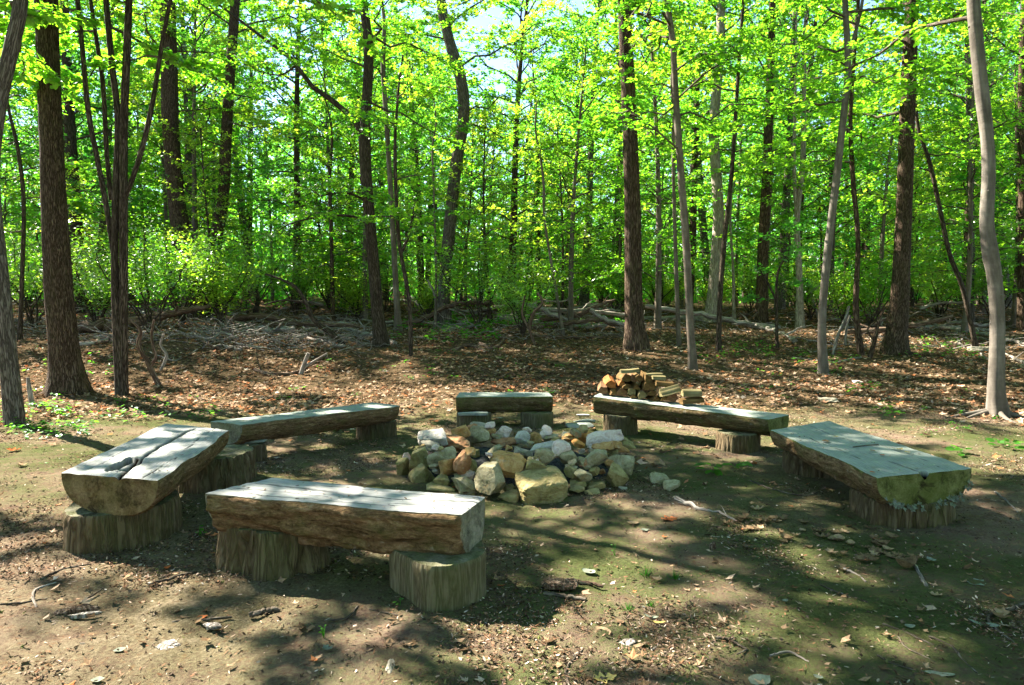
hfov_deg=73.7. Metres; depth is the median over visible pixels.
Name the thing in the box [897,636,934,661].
stick
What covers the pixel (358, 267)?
shrub
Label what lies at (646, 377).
firewood
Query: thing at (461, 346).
fallen branch
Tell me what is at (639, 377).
firewood
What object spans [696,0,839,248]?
forest tree
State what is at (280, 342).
fallen branch
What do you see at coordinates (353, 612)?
stick
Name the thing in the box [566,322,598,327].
fallen branch
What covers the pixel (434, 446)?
stone
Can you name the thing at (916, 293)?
shrub
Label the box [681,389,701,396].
firewood
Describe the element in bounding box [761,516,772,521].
dead leaf
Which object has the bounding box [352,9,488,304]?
forest tree
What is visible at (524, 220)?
understory tree
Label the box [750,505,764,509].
dead leaf
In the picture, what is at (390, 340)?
fallen log
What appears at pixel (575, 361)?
ground cover
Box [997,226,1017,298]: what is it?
shrub
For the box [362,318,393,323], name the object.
fallen branch
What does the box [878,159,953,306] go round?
understory tree
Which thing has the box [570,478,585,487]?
stone
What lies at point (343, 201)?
sapling
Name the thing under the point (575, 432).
stone
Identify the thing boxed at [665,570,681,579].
grass tuft
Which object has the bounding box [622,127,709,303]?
understory tree
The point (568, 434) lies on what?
stone
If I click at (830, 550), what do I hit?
dead leaf
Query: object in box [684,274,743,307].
shrub
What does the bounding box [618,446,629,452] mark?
stone
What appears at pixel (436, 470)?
stone
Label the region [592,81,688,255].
forest tree
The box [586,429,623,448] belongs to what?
stone
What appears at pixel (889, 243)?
understory tree
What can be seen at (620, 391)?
firewood
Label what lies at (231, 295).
shrub
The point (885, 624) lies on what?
stick
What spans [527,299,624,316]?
fallen log
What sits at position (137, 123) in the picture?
understory tree
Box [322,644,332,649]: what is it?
dead leaf
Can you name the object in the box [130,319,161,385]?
bare stem
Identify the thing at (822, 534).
dead leaf
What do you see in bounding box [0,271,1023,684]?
ground
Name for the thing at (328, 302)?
shrub
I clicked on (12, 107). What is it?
forest tree
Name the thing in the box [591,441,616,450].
stone
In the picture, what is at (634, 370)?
firewood
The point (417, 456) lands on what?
stone
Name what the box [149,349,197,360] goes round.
fallen branch
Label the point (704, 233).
forest tree
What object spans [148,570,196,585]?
stick
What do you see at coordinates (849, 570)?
stick
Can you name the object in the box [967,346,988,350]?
stone
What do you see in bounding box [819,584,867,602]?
stick
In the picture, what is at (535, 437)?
stone
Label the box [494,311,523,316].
fallen branch
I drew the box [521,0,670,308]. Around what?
forest tree
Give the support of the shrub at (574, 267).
on the ground at (264, 647)
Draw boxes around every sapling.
[279,77,389,320]
[325,55,451,356]
[382,78,492,328]
[506,77,592,334]
[588,2,720,345]
[691,156,762,318]
[738,217,823,348]
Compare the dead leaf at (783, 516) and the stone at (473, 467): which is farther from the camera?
the stone at (473, 467)
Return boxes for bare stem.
[26,377,34,405]
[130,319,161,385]
[159,334,168,370]
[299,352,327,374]
[427,280,434,294]
[521,292,543,344]
[809,280,837,318]
[831,306,850,353]
[866,307,885,357]
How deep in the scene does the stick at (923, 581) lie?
3.68 m
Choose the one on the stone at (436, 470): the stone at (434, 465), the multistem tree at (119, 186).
the stone at (434, 465)
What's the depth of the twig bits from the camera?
3.31 m
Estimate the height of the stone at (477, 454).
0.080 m
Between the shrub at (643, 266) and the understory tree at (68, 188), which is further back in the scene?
the shrub at (643, 266)
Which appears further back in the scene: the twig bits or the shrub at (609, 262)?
the shrub at (609, 262)
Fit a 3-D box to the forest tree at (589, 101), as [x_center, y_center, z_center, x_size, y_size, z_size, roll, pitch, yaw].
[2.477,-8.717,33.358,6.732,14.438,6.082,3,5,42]
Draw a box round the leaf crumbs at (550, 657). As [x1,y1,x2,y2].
[0,405,1023,684]
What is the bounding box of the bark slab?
[541,578,578,589]
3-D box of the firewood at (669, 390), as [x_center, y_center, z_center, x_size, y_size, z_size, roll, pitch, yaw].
[1.698,0.520,7.361,0.235,0.144,0.135,0,4,-7]
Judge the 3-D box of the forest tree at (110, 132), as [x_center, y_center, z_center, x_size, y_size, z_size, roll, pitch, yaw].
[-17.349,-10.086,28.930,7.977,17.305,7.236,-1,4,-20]
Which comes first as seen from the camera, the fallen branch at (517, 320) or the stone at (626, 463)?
the stone at (626, 463)
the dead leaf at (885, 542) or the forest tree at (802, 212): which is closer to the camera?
the dead leaf at (885, 542)
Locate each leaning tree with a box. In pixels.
[0,0,383,425]
[855,0,1003,345]
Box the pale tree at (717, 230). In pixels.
[634,0,809,321]
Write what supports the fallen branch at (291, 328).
on the ground at (264, 647)
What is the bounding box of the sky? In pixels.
[1,0,1019,272]
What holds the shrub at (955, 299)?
on the ground at (264, 647)
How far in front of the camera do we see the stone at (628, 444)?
6.14 m
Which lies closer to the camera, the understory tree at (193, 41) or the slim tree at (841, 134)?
the slim tree at (841, 134)
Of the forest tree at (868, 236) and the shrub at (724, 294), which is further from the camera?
the forest tree at (868, 236)
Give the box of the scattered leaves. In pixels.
[0,405,1023,684]
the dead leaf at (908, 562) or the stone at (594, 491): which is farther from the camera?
the stone at (594, 491)
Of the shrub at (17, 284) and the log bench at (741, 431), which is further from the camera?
the shrub at (17, 284)
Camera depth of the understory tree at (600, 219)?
33.62 m
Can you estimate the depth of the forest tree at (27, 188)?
40.71 m
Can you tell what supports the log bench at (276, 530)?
on the ground at (264, 647)
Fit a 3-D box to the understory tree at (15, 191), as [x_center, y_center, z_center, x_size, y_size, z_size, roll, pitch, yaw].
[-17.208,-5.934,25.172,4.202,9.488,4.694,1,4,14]
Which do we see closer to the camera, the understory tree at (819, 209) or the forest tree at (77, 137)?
the understory tree at (819, 209)
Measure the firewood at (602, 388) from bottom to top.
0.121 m
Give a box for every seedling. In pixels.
[195,525,206,535]
[318,624,325,637]
[695,462,732,475]
[732,461,752,467]
[945,444,971,455]
[985,438,1023,448]
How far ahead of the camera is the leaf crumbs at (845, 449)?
5.22 m
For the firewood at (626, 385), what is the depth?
7.59 m
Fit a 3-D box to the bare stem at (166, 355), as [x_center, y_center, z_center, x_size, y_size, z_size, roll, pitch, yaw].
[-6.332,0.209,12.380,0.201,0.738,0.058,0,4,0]
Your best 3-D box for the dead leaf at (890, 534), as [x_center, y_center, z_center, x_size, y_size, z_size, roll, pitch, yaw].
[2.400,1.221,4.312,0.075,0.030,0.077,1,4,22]
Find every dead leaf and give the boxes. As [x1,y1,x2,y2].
[91,676,103,681]
[113,647,126,650]
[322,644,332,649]
[582,568,595,572]
[593,672,616,682]
[594,625,610,634]
[632,642,644,646]
[661,515,678,520]
[735,525,748,530]
[737,512,748,518]
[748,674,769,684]
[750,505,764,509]
[752,524,763,528]
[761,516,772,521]
[768,515,777,518]
[778,514,787,519]
[780,533,794,538]
[814,532,829,536]
[825,547,837,553]
[836,564,848,569]
[846,539,854,544]
[855,555,867,560]
[866,556,878,560]
[869,533,882,539]
[875,540,887,545]
[882,545,893,549]
[884,552,895,557]
[885,531,898,537]
[895,555,916,567]
[907,552,922,558]
[921,670,954,675]
[968,618,999,626]
[989,606,1010,617]
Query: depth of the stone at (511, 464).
5.32 m
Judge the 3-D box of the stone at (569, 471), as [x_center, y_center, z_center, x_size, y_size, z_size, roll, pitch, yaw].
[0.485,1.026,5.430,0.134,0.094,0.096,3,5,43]
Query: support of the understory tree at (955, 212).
on the ground at (264, 647)
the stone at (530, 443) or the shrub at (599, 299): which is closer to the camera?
the stone at (530, 443)
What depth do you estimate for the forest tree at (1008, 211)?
41.03 m
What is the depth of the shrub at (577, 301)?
38.92 m
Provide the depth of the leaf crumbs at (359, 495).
3.66 m
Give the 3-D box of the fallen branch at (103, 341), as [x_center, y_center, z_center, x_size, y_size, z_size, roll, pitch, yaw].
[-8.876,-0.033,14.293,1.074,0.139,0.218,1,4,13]
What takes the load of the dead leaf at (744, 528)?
on the ground at (264, 647)
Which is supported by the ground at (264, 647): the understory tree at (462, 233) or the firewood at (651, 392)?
the understory tree at (462, 233)
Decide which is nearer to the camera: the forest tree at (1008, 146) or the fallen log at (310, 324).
the fallen log at (310, 324)
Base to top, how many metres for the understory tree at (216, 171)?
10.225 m
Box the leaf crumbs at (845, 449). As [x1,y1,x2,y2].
[793,421,923,472]
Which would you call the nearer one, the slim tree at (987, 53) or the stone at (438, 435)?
the stone at (438, 435)
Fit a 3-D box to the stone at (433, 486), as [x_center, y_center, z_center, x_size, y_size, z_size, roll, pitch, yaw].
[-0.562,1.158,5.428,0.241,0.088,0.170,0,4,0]
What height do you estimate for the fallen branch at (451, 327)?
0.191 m
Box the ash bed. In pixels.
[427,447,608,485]
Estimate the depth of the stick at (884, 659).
2.78 m
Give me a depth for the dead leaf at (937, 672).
2.70 m
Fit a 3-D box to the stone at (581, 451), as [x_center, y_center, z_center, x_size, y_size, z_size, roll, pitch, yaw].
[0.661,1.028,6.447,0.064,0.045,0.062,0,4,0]
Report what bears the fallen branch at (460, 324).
on the ground at (264, 647)
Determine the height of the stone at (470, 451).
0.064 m
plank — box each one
[565,422,593,427]
[574,419,596,421]
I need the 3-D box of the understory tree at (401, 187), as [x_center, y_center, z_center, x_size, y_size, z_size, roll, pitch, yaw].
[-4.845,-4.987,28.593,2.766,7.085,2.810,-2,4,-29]
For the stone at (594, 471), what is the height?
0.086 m
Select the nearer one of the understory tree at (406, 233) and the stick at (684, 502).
the stick at (684, 502)
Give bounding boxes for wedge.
[244,439,266,443]
[458,411,487,415]
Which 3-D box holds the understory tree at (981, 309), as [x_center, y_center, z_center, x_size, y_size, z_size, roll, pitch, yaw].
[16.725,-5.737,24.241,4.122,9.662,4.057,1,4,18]
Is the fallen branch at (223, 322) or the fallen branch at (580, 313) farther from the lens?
the fallen branch at (580, 313)
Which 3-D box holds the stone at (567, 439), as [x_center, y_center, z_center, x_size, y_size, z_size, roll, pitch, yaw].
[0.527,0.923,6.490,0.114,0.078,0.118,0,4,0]
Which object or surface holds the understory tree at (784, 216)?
on the ground at (264, 647)
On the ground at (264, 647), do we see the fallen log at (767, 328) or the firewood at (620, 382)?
the fallen log at (767, 328)
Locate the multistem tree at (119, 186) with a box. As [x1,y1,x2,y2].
[0,0,235,396]
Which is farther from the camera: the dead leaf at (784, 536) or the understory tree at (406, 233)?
the understory tree at (406, 233)
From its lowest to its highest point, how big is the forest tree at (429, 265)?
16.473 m
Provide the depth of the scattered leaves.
3.35 m
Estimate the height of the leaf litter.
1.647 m
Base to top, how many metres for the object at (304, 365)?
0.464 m
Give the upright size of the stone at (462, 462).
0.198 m
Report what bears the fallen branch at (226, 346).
on the ground at (264, 647)
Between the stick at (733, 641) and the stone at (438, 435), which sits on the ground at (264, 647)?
the stick at (733, 641)
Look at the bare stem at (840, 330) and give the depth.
14.73 m
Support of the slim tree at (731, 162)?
on the ground at (264, 647)
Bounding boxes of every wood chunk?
[52,604,100,614]
[68,611,101,618]
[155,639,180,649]
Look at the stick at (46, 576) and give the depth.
3.73 m
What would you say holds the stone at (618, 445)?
on the stone at (608, 445)
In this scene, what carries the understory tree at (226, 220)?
on the ground at (264, 647)
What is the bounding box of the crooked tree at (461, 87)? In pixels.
[337,0,572,325]
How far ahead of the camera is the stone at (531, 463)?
5.31 m
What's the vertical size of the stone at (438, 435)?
0.158 m
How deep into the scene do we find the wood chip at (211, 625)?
3.13 m
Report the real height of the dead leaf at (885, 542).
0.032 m
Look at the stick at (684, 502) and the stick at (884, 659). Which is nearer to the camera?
the stick at (884, 659)
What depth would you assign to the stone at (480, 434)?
6.38 m
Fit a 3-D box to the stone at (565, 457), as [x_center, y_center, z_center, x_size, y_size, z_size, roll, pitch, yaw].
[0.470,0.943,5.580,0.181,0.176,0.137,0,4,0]
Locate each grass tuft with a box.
[638,562,654,576]
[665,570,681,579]
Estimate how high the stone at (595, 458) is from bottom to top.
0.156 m
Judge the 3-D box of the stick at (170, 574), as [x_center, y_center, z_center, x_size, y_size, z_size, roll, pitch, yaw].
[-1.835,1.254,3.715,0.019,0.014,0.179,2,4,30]
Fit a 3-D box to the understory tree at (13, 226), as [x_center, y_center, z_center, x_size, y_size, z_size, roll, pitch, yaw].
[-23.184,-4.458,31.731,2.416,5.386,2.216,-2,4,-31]
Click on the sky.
(482, 20)
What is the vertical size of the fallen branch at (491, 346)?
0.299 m
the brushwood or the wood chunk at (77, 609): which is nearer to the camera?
the wood chunk at (77, 609)
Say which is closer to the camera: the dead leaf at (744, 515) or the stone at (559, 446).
the dead leaf at (744, 515)
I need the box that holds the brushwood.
[12,293,1023,353]
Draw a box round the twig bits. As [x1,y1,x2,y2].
[0,405,1023,684]
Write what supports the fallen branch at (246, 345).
on the ground at (264, 647)
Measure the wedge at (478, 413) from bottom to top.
0.035 m
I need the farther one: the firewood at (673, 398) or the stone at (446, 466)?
the firewood at (673, 398)
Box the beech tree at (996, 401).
[754,0,1023,422]
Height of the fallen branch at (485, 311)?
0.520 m
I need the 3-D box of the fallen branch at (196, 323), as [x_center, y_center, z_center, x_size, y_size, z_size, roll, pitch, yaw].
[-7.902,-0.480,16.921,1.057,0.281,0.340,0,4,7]
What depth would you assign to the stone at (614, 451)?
5.93 m
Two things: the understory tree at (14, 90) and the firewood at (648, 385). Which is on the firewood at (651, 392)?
the firewood at (648, 385)
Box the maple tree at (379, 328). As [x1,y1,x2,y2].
[139,0,495,347]
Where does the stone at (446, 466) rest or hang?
on the stone at (441, 479)
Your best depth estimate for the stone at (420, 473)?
5.64 m
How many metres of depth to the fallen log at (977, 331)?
18.47 m
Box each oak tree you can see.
[0,0,134,396]
[58,0,291,317]
[106,0,312,316]
[417,0,737,351]
[683,0,872,322]
[731,0,1023,357]
[916,0,1023,331]
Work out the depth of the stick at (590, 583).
3.57 m
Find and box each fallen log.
[77,304,210,332]
[225,313,307,321]
[259,314,359,327]
[326,316,396,344]
[392,300,504,325]
[509,298,567,320]
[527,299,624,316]
[563,314,619,326]
[589,308,624,326]
[644,315,810,342]
[645,304,780,328]
[722,312,748,316]
[844,314,952,333]
[926,325,1023,344]
[1005,352,1023,363]
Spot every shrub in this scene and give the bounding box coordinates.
[3,215,109,326]
[4,227,42,293]
[10,266,32,299]
[11,258,43,304]
[34,230,143,321]
[68,202,224,332]
[86,242,159,291]
[90,246,159,292]
[98,244,160,298]
[128,221,242,324]
[158,242,231,289]
[159,239,271,324]
[173,215,310,313]
[257,240,329,315]
[271,227,361,310]
[313,275,344,298]
[315,227,433,312]
[317,255,392,319]
[323,235,397,303]
[398,261,462,319]
[415,223,536,327]
[485,254,568,335]
[490,253,547,299]
[533,243,607,304]
[534,259,592,314]
[573,282,590,304]
[574,251,654,317]
[589,234,672,304]
[589,247,624,302]
[592,253,655,291]
[612,228,710,304]
[642,283,682,305]
[643,270,684,305]
[678,245,742,296]
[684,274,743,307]
[692,236,794,313]
[729,262,790,299]
[771,247,865,319]
[771,264,813,295]
[789,262,846,304]
[805,268,853,304]
[815,260,890,326]
[828,252,930,327]
[911,245,984,317]
[913,265,938,303]
[919,285,952,301]
[931,265,979,301]
[939,231,1013,315]
[943,267,1013,304]
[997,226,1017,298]
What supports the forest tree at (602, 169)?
on the ground at (264, 647)
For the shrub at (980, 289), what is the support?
on the ground at (264, 647)
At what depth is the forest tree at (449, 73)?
33.03 m
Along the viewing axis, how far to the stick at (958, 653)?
2.89 m
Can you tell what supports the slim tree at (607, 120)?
on the ground at (264, 647)
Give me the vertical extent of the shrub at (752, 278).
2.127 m
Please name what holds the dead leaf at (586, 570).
on the ground at (264, 647)
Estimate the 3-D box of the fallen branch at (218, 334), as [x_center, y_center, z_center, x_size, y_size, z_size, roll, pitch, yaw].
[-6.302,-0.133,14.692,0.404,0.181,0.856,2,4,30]
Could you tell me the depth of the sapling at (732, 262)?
21.49 m
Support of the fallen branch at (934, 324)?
on the ground at (264, 647)
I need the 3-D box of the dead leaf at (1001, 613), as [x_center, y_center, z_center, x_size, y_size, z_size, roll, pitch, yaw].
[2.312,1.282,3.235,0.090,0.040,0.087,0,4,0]
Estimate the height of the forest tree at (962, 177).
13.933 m
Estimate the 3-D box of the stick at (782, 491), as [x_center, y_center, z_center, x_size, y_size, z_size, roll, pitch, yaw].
[2.145,1.139,5.445,0.546,0.081,0.244,2,4,33]
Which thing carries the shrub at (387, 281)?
on the ground at (264, 647)
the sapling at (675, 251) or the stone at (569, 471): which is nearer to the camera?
the stone at (569, 471)
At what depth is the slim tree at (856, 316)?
14.32 m
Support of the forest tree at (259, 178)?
on the ground at (264, 647)
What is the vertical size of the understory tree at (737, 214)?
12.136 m
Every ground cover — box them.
[0,348,221,438]
[13,297,624,341]
[276,348,999,434]
[695,333,983,416]
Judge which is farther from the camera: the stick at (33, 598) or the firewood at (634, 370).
the firewood at (634, 370)
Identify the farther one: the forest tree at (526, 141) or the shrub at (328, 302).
the forest tree at (526, 141)
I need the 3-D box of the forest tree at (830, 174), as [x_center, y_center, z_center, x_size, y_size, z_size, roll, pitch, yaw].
[14.244,-9.594,30.131,7.121,16.336,7.603,3,5,41]
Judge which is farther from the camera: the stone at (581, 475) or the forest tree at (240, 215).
the forest tree at (240, 215)
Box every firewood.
[598,381,607,393]
[603,375,615,387]
[607,387,616,394]
[615,379,631,388]
[615,384,626,395]
[616,373,630,381]
[617,380,624,385]
[619,368,639,372]
[626,388,635,395]
[627,373,636,381]
[628,381,640,389]
[632,373,643,381]
[635,389,647,399]
[640,370,654,382]
[640,381,655,389]
[645,395,659,400]
[646,373,662,375]
[646,390,656,395]
[651,375,665,379]
[654,380,673,386]
[657,394,668,400]
[659,384,680,396]
[666,393,677,401]
[678,397,704,403]
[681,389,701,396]
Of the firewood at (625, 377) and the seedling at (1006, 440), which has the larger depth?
the firewood at (625, 377)
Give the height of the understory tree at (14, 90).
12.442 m
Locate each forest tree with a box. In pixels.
[0,0,160,249]
[0,0,211,313]
[0,10,91,235]
[0,13,92,247]
[1,80,41,256]
[6,46,139,253]
[7,0,198,301]
[10,47,113,248]
[69,0,206,300]
[89,3,277,298]
[90,0,266,240]
[136,100,208,282]
[140,46,259,252]
[146,1,322,299]
[151,93,253,254]
[176,0,395,309]
[196,0,321,299]
[196,73,291,277]
[259,0,437,302]
[264,115,332,278]
[273,27,399,299]
[308,34,447,295]
[333,62,426,299]
[340,2,462,302]
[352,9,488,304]
[360,21,499,285]
[383,35,483,292]
[406,0,603,295]
[448,99,529,299]
[471,7,604,303]
[471,61,572,299]
[497,9,616,284]
[502,84,599,300]
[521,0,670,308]
[525,0,703,305]
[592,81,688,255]
[593,0,800,310]
[618,0,784,304]
[640,91,710,280]
[642,32,748,305]
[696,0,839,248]
[697,78,809,303]
[700,0,882,309]
[706,0,916,306]
[719,0,858,303]
[754,2,919,306]
[805,63,922,280]
[806,33,895,301]
[816,65,922,303]
[840,107,923,302]
[861,0,1020,311]
[874,38,1014,304]
[881,0,1019,307]
[895,33,1010,303]
[918,0,1019,242]
[925,116,1015,277]
[928,52,1014,303]
[959,7,1017,258]
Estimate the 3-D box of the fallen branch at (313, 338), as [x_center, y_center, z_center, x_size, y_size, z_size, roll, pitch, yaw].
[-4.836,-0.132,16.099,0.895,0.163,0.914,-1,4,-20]
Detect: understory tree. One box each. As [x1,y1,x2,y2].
[0,42,105,281]
[0,118,97,301]
[0,124,41,279]
[1,195,40,300]
[2,85,18,193]
[14,141,106,292]
[79,167,108,273]
[81,149,141,278]
[85,75,205,298]
[98,0,271,268]
[100,10,231,304]
[105,120,164,286]
[157,101,266,310]
[158,56,261,272]
[199,176,246,271]
[227,110,308,300]
[263,0,401,305]
[274,123,362,299]
[287,211,327,298]
[292,92,388,302]
[300,21,427,320]
[304,137,382,295]
[372,76,447,303]
[375,142,426,284]
[380,221,425,288]
[417,102,511,308]
[425,93,507,299]
[425,165,486,301]
[427,96,541,322]
[480,164,529,296]
[490,164,565,301]
[493,132,563,300]
[504,17,641,329]
[513,100,609,314]
[520,187,579,305]
[535,162,599,302]
[562,0,744,328]
[578,90,654,306]
[579,173,614,298]
[584,130,665,312]
[590,135,653,290]
[599,160,661,262]
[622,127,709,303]
[696,51,778,305]
[725,112,815,304]
[725,140,811,304]
[755,111,835,306]
[774,24,899,310]
[789,135,861,281]
[822,18,957,326]
[841,103,962,291]
[869,145,963,300]
[872,136,960,306]
[872,154,935,282]
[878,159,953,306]
[891,0,1023,333]
[917,34,1017,312]
[924,122,1014,300]
[937,54,1023,327]
[955,195,1011,286]
[974,148,1015,302]
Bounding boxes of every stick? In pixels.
[0,598,47,604]
[31,582,56,606]
[40,563,89,579]
[79,588,103,603]
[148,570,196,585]
[158,567,188,579]
[172,612,231,621]
[248,607,280,617]
[327,605,358,620]
[369,608,397,615]
[543,591,586,600]
[564,648,583,684]
[579,580,603,587]
[674,495,735,519]
[699,669,732,683]
[715,636,747,654]
[749,480,819,495]
[769,650,808,661]
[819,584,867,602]
[843,568,866,581]
[877,654,914,670]
[882,623,933,644]
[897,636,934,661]
[913,564,927,586]
[928,635,977,672]
[986,601,1023,642]
[994,491,1017,511]
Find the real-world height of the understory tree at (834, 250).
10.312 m
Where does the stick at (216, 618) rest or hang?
on the ground at (264, 647)
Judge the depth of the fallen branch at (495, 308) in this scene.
21.82 m
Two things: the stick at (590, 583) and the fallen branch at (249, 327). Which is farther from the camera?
the fallen branch at (249, 327)
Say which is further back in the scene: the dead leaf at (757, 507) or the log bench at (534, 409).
the log bench at (534, 409)
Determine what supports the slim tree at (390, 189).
on the ground at (264, 647)
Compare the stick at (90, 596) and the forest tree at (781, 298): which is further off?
the forest tree at (781, 298)
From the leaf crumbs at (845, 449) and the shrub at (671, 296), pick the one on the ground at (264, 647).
the shrub at (671, 296)
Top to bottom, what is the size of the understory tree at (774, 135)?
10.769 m
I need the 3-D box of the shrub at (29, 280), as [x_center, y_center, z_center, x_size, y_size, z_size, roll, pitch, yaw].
[-12.344,-1.830,17.426,3.403,3.027,3.589,-1,4,-22]
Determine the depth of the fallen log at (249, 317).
18.41 m
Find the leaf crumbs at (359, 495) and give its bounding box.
[235,482,473,508]
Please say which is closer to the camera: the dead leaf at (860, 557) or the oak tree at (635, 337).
the dead leaf at (860, 557)
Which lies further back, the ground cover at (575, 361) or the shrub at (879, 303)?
the shrub at (879, 303)
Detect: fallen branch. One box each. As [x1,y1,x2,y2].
[79,335,111,345]
[79,337,109,343]
[82,335,137,340]
[97,315,163,344]
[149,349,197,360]
[179,319,214,327]
[195,318,245,323]
[195,332,238,339]
[199,339,231,350]
[209,332,279,349]
[210,344,242,350]
[223,309,281,344]
[226,312,260,315]
[241,326,295,331]
[253,353,326,375]
[259,323,281,330]
[262,273,345,344]
[265,330,307,338]
[267,338,297,344]
[289,333,327,340]
[295,300,323,306]
[302,315,361,319]
[309,329,370,344]
[326,341,344,347]
[339,330,371,336]
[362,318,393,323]
[389,296,425,312]
[405,308,433,312]
[432,322,466,327]
[442,324,480,328]
[448,343,488,351]
[453,305,503,312]
[457,306,493,316]
[460,305,519,312]
[474,305,505,311]
[478,336,505,349]
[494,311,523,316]
[497,315,539,321]
[525,327,621,338]
[532,322,565,326]
[539,292,614,321]
[543,294,579,302]
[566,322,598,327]
[583,304,607,316]
[584,303,621,311]
[586,319,613,329]
[828,356,861,364]
[917,298,976,309]
[917,319,955,327]
[945,319,989,326]
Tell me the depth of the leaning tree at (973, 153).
15.24 m
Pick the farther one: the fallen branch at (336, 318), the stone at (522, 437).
the fallen branch at (336, 318)
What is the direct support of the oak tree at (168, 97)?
on the ground at (264, 647)
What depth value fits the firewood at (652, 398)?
7.45 m
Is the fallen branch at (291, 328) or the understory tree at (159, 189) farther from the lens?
the understory tree at (159, 189)
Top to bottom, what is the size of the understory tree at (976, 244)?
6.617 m
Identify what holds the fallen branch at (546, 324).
on the ground at (264, 647)
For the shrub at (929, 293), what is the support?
on the ground at (264, 647)
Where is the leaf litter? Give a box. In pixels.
[0,298,1023,468]
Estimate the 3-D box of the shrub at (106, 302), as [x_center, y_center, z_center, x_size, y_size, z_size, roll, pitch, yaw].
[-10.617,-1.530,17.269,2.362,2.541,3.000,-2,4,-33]
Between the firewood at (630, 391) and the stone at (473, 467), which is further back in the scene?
the firewood at (630, 391)
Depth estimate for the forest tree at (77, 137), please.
44.40 m
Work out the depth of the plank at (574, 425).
7.95 m
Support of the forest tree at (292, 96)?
on the ground at (264, 647)
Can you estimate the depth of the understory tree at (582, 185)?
26.18 m
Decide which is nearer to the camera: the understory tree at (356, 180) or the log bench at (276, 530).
the log bench at (276, 530)
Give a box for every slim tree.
[1,0,105,340]
[297,0,451,330]
[561,0,805,369]
[643,0,798,351]
[683,0,1023,374]
[741,0,872,327]
[757,0,928,355]
[887,0,1023,321]
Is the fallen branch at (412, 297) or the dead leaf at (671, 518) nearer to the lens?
the dead leaf at (671, 518)
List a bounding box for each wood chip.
[203,622,221,629]
[619,638,636,645]
[709,542,715,549]
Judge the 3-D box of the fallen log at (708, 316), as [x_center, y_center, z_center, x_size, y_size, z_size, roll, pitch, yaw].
[5.872,-0.757,19.999,3.984,0.742,0.250,0,4,-1]
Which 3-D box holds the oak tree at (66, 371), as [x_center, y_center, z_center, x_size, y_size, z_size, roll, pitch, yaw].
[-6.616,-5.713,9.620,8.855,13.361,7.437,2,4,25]
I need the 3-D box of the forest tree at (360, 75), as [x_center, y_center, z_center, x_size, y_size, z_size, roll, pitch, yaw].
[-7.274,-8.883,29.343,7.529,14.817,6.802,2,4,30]
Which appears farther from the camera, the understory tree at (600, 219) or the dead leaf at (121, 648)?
the understory tree at (600, 219)
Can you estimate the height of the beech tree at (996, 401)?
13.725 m
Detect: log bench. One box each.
[61,423,256,554]
[205,478,486,612]
[210,402,398,461]
[456,392,552,428]
[593,393,788,453]
[770,421,973,529]
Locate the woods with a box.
[1,3,1015,303]
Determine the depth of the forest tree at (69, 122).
22.82 m
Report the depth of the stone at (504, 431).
6.56 m
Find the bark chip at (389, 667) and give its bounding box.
[385,658,394,672]
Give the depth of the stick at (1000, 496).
5.10 m
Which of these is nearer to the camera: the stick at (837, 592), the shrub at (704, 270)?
the stick at (837, 592)
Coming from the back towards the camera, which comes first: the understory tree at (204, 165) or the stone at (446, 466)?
the understory tree at (204, 165)
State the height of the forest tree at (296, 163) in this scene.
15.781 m
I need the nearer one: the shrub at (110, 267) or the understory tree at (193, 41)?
the understory tree at (193, 41)
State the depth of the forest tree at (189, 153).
27.49 m
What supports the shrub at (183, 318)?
on the ground at (264, 647)
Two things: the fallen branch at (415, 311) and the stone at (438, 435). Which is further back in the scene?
the fallen branch at (415, 311)
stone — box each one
[396,457,408,474]
[403,452,409,459]
[408,463,434,482]
[409,446,427,468]
[417,428,447,445]
[421,440,439,451]
[426,481,455,491]
[427,446,455,468]
[429,463,438,466]
[431,444,438,449]
[432,468,439,473]
[433,473,449,485]
[438,458,455,475]
[443,434,469,451]
[451,425,470,437]
[451,476,475,494]
[453,449,471,474]
[462,469,474,479]
[465,447,475,455]
[468,425,489,443]
[470,421,484,427]
[470,459,476,470]
[471,449,479,457]
[474,461,505,494]
[485,421,494,428]
[487,428,495,434]
[488,444,501,459]
[490,437,515,447]
[490,450,526,477]
[491,433,501,438]
[495,426,511,437]
[498,489,519,502]
[503,483,515,491]
[506,445,512,450]
[514,446,532,458]
[515,430,529,443]
[515,465,567,504]
[523,427,531,432]
[524,456,546,469]
[527,440,533,446]
[530,432,541,444]
[530,441,553,452]
[534,448,555,464]
[540,430,545,439]
[542,425,551,434]
[543,433,558,441]
[552,439,570,457]
[559,449,577,465]
[561,437,572,441]
[562,432,574,437]
[564,466,576,478]
[568,459,576,465]
[569,427,581,437]
[569,485,584,492]
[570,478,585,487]
[571,439,584,448]
[574,468,592,481]
[577,457,590,469]
[578,424,587,433]
[578,431,589,443]
[578,448,585,453]
[584,488,599,495]
[585,450,607,467]
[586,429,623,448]
[587,481,605,488]
[588,466,599,475]
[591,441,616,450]
[604,459,613,465]
[606,454,634,474]
[606,462,628,487]
[607,449,617,453]
[614,441,622,448]
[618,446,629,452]
[618,486,626,489]
[622,440,635,448]
[649,472,668,483]
[663,479,679,490]
[817,397,838,401]
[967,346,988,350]

